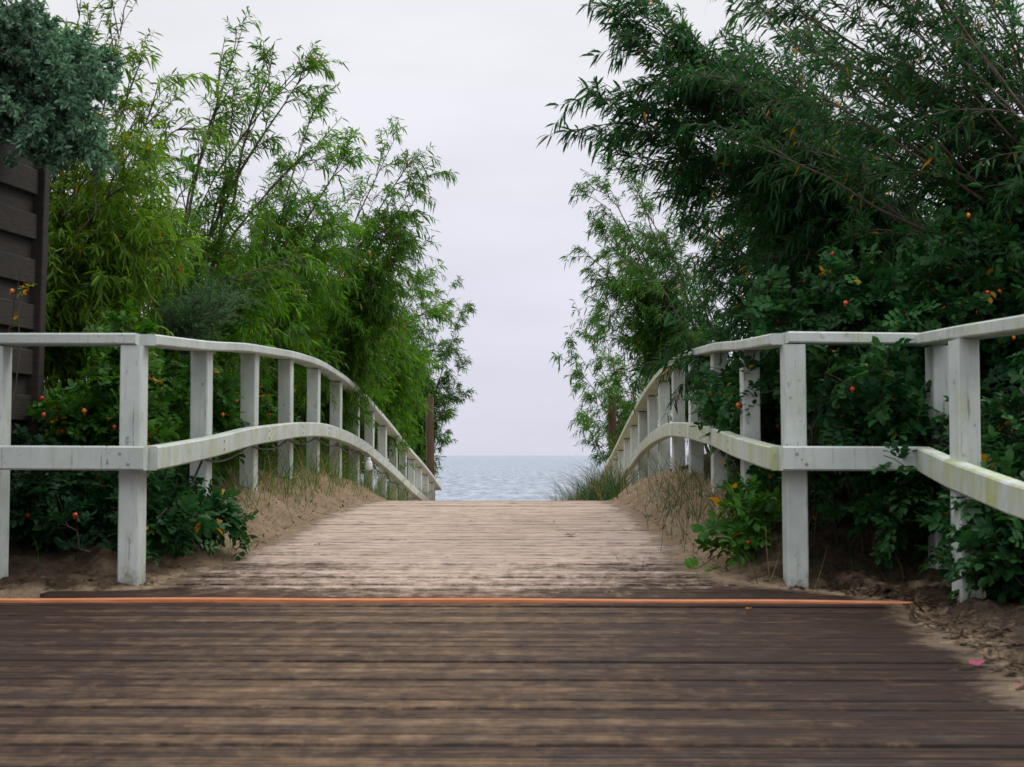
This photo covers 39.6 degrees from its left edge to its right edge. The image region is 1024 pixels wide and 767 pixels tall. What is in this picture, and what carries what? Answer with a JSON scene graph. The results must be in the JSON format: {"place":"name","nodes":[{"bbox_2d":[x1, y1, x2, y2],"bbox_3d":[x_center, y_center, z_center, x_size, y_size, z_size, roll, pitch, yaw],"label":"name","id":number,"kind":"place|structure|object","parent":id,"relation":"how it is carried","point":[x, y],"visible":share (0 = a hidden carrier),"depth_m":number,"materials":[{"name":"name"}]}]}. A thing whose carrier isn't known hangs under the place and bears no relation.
{"place":"outdoors","nodes":[
{"label":"outdoors","id":0,"kind":"place"},
{"bbox_2d":[25,412,433,593],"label":"dune grass","id":1,"kind":"structure","parent":0,"point":[324,466],"depth_m":9.58,"materials":[{"name":"plant"}]},
{"bbox_2d":[0,400,1023,702],"bbox_3d":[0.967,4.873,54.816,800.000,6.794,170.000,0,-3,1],"label":"ground","id":2,"kind":"structure","parent":0,"point":[66,570],"depth_m":6.29,"materials":[{"name":"beige sand"}]},
{"bbox_2d":[7,270,35,405],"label":"rose bush","id":3,"kind":"object","parent":2,"relation":"on","point":[24,291],"visible":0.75,"depth_m":6.32,"materials":[{"name":"green plant"}]},
{"bbox_2d":[0,142,49,444],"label":"wooden fence","id":4,"kind":"object","parent":2,"relation":"on","point":[24,202],"visible":0.59,"depth_m":6.95,"materials":[{"name":"brown wood"}]},
{"bbox_2d":[15,393,49,439],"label":"rose bush","id":5,"kind":"object","parent":2,"relation":"on","point":[43,431],"visible":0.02,"depth_m":7.09,"materials":[{"name":"green plant"}]},
{"bbox_2d":[0,0,124,182],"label":"grey bush","id":6,"kind":"object","parent":2,"relation":"on","point":[54,81],"visible":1,"depth_m":6.44,"materials":[{"name":"green plant"}]},
{"bbox_2d":[44,216,128,399],"bbox_3d":[-2.578,-0.390,8.412,0.743,1.296,0.754,0,-3,1],"label":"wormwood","id":7,"kind":"object","parent":2,"relation":"on","point":[78,366],"visible":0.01,"depth_m":8.40,"materials":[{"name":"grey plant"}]},
{"bbox_2d":[9,423,187,562],"bbox_3d":[-2.085,0.578,6.670,1.069,0.788,0.949,-3,-4,44],"label":"rose bush","id":8,"kind":"object","parent":2,"relation":"on","point":[48,508],"visible":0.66,"depth_m":6.38,"materials":[{"name":"green plant"}]},
{"bbox_2d":[25,299,225,490],"bbox_3d":[-1.987,0.198,7.342,0.914,1.242,1.294,0,-3,1],"label":"rose bush","id":9,"kind":"object","parent":2,"relation":"on","point":[87,414],"visible":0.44,"depth_m":6.97,"materials":[{"name":"green plant"}]},
{"bbox_2d":[14,0,242,394],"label":"willow tree","id":10,"kind":"object","parent":2,"relation":"on","point":[83,258],"visible":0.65,"depth_m":8.00,"materials":[{"name":"green plant"}]},
{"bbox_2d":[43,155,218,395],"bbox_3d":[-3.607,-0.911,11.153,2.153,2.434,2.271,-2,-3,30],"label":"willow tree","id":11,"kind":"object","parent":2,"relation":"on","point":[182,181],"visible":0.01,"depth_m":11.39,"materials":[{"name":"green plant"}]},
{"bbox_2d":[73,467,258,566],"bbox_3d":[-1.627,0.687,6.696,0.832,0.586,1.146,0,-3,1],"label":"rose bush","id":12,"kind":"object","parent":2,"relation":"on","point":[182,519],"visible":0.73,"depth_m":6.51,"materials":[{"name":"green plant"}]},
{"bbox_2d":[130,263,266,393],"bbox_3d":[-1.852,-0.124,8.190,0.646,1.128,1.019,2,-4,-40],"label":"wormwood","id":13,"kind":"object","parent":2,"relation":"on","point":[187,325],"visible":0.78,"depth_m":8.01,"materials":[{"name":"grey plant"}]},
{"bbox_2d":[152,332,250,485],"bbox_3d":[-1.997,0.177,8.374,0.971,1.034,1.441,0,-3,1],"label":"rose bush","id":14,"kind":"object","parent":2,"relation":"on","point":[224,412],"visible":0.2,"depth_m":8.15,"materials":[{"name":"green plant"}]},
{"bbox_2d":[0,333,441,585],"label":"wooden railing","id":15,"kind":"object","parent":2,"relation":"on","point":[132,457],"visible":0.81,"depth_m":6.72,"materials":[{"name":"white paint"}]},
{"bbox_2d":[163,437,400,547],"bbox_3d":[-1.306,0.743,11.764,0.347,0.571,10.436,0,-3,1],"label":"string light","id":16,"kind":"object","parent":15,"relation":"hanging from","point":[370,466],"visible":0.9,"depth_m":9.68,"materials":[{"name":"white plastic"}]},
{"bbox_2d":[93,6,349,392],"bbox_3d":[-1.979,-1.040,9.211,1.837,2.828,1.344,0,-3,1],"label":"willow tree","id":17,"kind":"object","parent":2,"relation":"on","point":[221,200],"visible":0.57,"depth_m":9.15,"materials":[{"name":"green plant"}]},
{"bbox_2d":[126,82,382,422],"bbox_3d":[-2.085,-0.845,11.171,2.373,2.892,1.996,1,-3,-26],"label":"willow tree","id":18,"kind":"object","parent":2,"relation":"on","point":[303,332],"visible":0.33,"depth_m":11.14,"materials":[{"name":"green plant"}]},
{"bbox_2d":[223,371,306,467],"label":"rose bush","id":19,"kind":"object","parent":2,"relation":"on","point":[269,402],"visible":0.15,"depth_m":10.20,"materials":[{"name":"green plant"}]},
{"bbox_2d":[188,205,348,302],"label":"willow tree","id":20,"kind":"object","parent":2,"relation":"on","point":[288,221],"depth_m":14.13,"materials":[{"name":"green plant"}]},
{"bbox_2d":[295,439,363,478],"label":"rose bush","id":21,"kind":"object","parent":2,"relation":"on","point":[324,448],"visible":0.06,"depth_m":13.55,"materials":[{"name":"green plant"}]},
{"bbox_2d":[293,115,458,462],"bbox_3d":[-1.329,-0.714,12.621,2.442,2.974,1.553,-2,-4,39],"label":"willow tree","id":22,"kind":"object","parent":2,"relation":"on","point":[376,308],"visible":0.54,"depth_m":12.41,"materials":[{"name":"green plant"}]},
{"bbox_2d":[342,241,456,494],"bbox_3d":[-1.799,-0.225,17.012,1.941,3.164,2.011,-3,-4,42],"label":"willow tree","id":23,"kind":"object","parent":2,"relation":"on","point":[403,379],"visible":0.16,"depth_m":16.93,"materials":[{"name":"green plant"}]},
{"bbox_2d":[374,269,477,500],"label":"willow tree","id":24,"kind":"object","parent":2,"relation":"on","point":[419,449],"visible":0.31,"depth_m":26.04,"materials":[{"name":"green plant"}]},
{"bbox_2d":[426,397,434,500],"bbox_3d":[-1.399,1.607,24.378,0.170,2.753,0.145,0,-3,1],"label":"wooden post","id":25,"kind":"object","parent":2,"relation":"on","point":[430,465],"visible":0.48,"depth_m":24.36,"materials":[{"name":"brown wood"}]},
{"bbox_2d":[40,501,888,600],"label":"boardwalk ramp","id":26,"kind":"structure","parent":2,"relation":"on","point":[450,549],"depth_m":6.69,"materials":[{"name":"brown wood"}]},
{"bbox_2d":[0,603,1023,766],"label":"boardwalk","id":27,"kind":"structure","parent":2,"relation":"on","point":[456,685],"depth_m":3.38,"materials":[{"name":"brown wood"}]},
{"bbox_2d":[0,597,912,603],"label":"threshold strip","id":28,"kind":"object","parent":27,"relation":"on","point":[276,600],"visible":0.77,"depth_m":5.29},
{"bbox_2d":[969,659,985,665],"bbox_3d":[1.211,0.726,3.706,0.055,0.013,0.034,1,-3,-27],"label":"petal","id":29,"kind":"object","parent":27,"relation":"on","point":[975,662],"visible":1,"depth_m":3.70,"materials":[{"name":"pink plant"}]},
{"bbox_2d":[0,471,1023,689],"bbox_3d":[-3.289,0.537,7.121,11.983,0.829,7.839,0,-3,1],"label":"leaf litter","id":30,"kind":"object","parent":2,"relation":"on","point":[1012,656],"visible":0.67,"depth_m":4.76,"materials":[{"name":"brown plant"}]},
{"bbox_2d":[550,299,671,473],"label":"willow tree","id":31,"kind":"object","parent":2,"relation":"on","point":[621,404],"visible":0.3,"depth_m":24.10,"materials":[{"name":"green plant"}]},
{"bbox_2d":[608,397,616,456],"bbox_3d":[1.730,1.594,24.323,0.170,2.733,0.145,0,-3,1],"label":"wooden post","id":32,"kind":"object","parent":2,"relation":"on","point":[611,423],"visible":0.3,"depth_m":24.31,"materials":[{"name":"brown wood"}]},
{"bbox_2d":[560,138,736,451],"bbox_3d":[1.499,-0.861,13.976,2.088,3.258,1.728,0,-3,1],"label":"willow tree","id":33,"kind":"object","parent":2,"relation":"on","point":[649,288],"visible":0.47,"depth_m":13.96,"materials":[{"name":"green plant"}]},
{"bbox_2d":[684,474,781,570],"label":"rose bush","id":34,"kind":"object","parent":2,"relation":"on","point":[746,525],"visible":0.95,"depth_m":6.31,"materials":[{"name":"green plant"}]},
{"bbox_2d":[605,0,893,423],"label":"willow tree","id":35,"kind":"object","parent":2,"relation":"on","point":[737,305],"visible":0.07,"depth_m":9.15,"materials":[{"name":"green plant"}]},
{"bbox_2d":[683,348,825,477],"bbox_3d":[1.391,0.184,7.674,0.900,0.802,1.675,0,-3,1],"label":"rose bush","id":36,"kind":"object","parent":2,"relation":"on","point":[720,406],"visible":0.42,"depth_m":7.44,"materials":[{"name":"green plant"}]},
{"bbox_2d":[536,0,981,321],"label":"willow tree","id":37,"kind":"object","parent":2,"relation":"on","point":[801,228],"visible":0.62,"depth_m":8.11,"materials":[{"name":"green plant"}]},
{"bbox_2d":[716,460,837,534],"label":"rose bush","id":38,"kind":"object","parent":2,"relation":"on","point":[770,480],"visible":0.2,"depth_m":6.73,"materials":[{"name":"green plant"}]},
{"bbox_2d":[653,4,930,344],"bbox_3d":[2.665,-1.408,12.173,2.924,3.737,2.006,0,-3,1],"label":"willow tree","id":39,"kind":"object","parent":2,"relation":"on","point":[700,289],"visible":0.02,"depth_m":12.27,"materials":[{"name":"green plant"}]},
{"bbox_2d":[600,314,1023,602],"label":"wooden railing","id":40,"kind":"object","parent":2,"relation":"on","point":[952,370],"visible":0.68,"depth_m":5.85,"materials":[{"name":"white paint"}]},
{"bbox_2d":[612,440,1018,599],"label":"dune grass","id":41,"kind":"structure","parent":2,"relation":"on","point":[689,478],"depth_m":8.07,"materials":[{"name":"plant"}]},
{"bbox_2d":[778,328,885,553],"bbox_3d":[1.382,0.283,6.263,0.552,1.028,1.052,0,-3,1],"label":"rose bush","id":42,"kind":"object","parent":2,"relation":"on","point":[836,368],"visible":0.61,"depth_m":6.07,"materials":[{"name":"green plant"}]},
{"bbox_2d":[675,0,1023,314],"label":"willow tree","id":43,"kind":"object","parent":2,"relation":"on","point":[967,123],"visible":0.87,"depth_m":6.94,"materials":[{"name":"green plant"}]},
{"bbox_2d":[726,235,1014,444],"bbox_3d":[1.761,-0.182,7.106,1.571,1.202,1.334,-2,-4,38],"label":"rose bush","id":44,"kind":"object","parent":2,"relation":"on","point":[879,301],"visible":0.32,"depth_m":6.79,"materials":[{"name":"green plant"}]},
{"bbox_2d":[735,107,1012,264],"bbox_3d":[3.115,-0.784,9.333,3.313,2.135,2.070,0,-3,1],"label":"willow tree","id":45,"kind":"object","parent":2,"relation":"on","point":[932,244],"visible":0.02,"depth_m":9.23,"materials":[{"name":"green plant"}]},
{"bbox_2d":[748,345,1023,504],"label":"rose bush","id":46,"kind":"object","parent":2,"relation":"on","point":[914,368],"visible":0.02,"depth_m":6.45,"materials":[{"name":"green plant"}]},
{"bbox_2d":[811,335,1001,570],"bbox_3d":[1.659,0.312,6.090,0.772,0.986,0.970,0,-3,1],"label":"rose bush","id":47,"kind":"object","parent":2,"relation":"on","point":[891,418],"visible":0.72,"depth_m":5.90,"materials":[{"name":"green plant"}]},
{"bbox_2d":[891,172,1023,435],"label":"rose bush","id":48,"kind":"object","parent":2,"relation":"on","point":[986,247],"visible":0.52,"depth_m":6.61,"materials":[{"name":"green plant"}]},
{"bbox_2d":[913,448,1023,604],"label":"rose bush","id":49,"kind":"object","parent":2,"relation":"on","point":[996,536],"visible":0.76,"depth_m":5.00,"materials":[{"name":"green plant"}]},
{"bbox_2d":[933,349,1023,589],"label":"rose bush","id":50,"kind":"object","parent":2,"relation":"on","point":[996,445],"visible":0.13,"depth_m":5.56,"materials":[{"name":"green plant"}]},
{"bbox_2d":[2,0,1023,454],"label":"sky","id":51,"kind":"structure","parent":0,"point":[474,80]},
{"bbox_2d":[360,455,688,500],"bbox_3d":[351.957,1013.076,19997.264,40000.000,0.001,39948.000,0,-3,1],"label":"sea","id":52,"kind":"structure","parent":0,"point":[488,477],"depth_m":250.24,"materials":[{"name":"liquid"}]},
{"bbox_2d":[527,440,670,500],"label":"dune grass","id":53,"kind":"structure","parent":0,"point":[604,489],"depth_m":12.64,"materials":[{"name":"green plant"}]}
]}

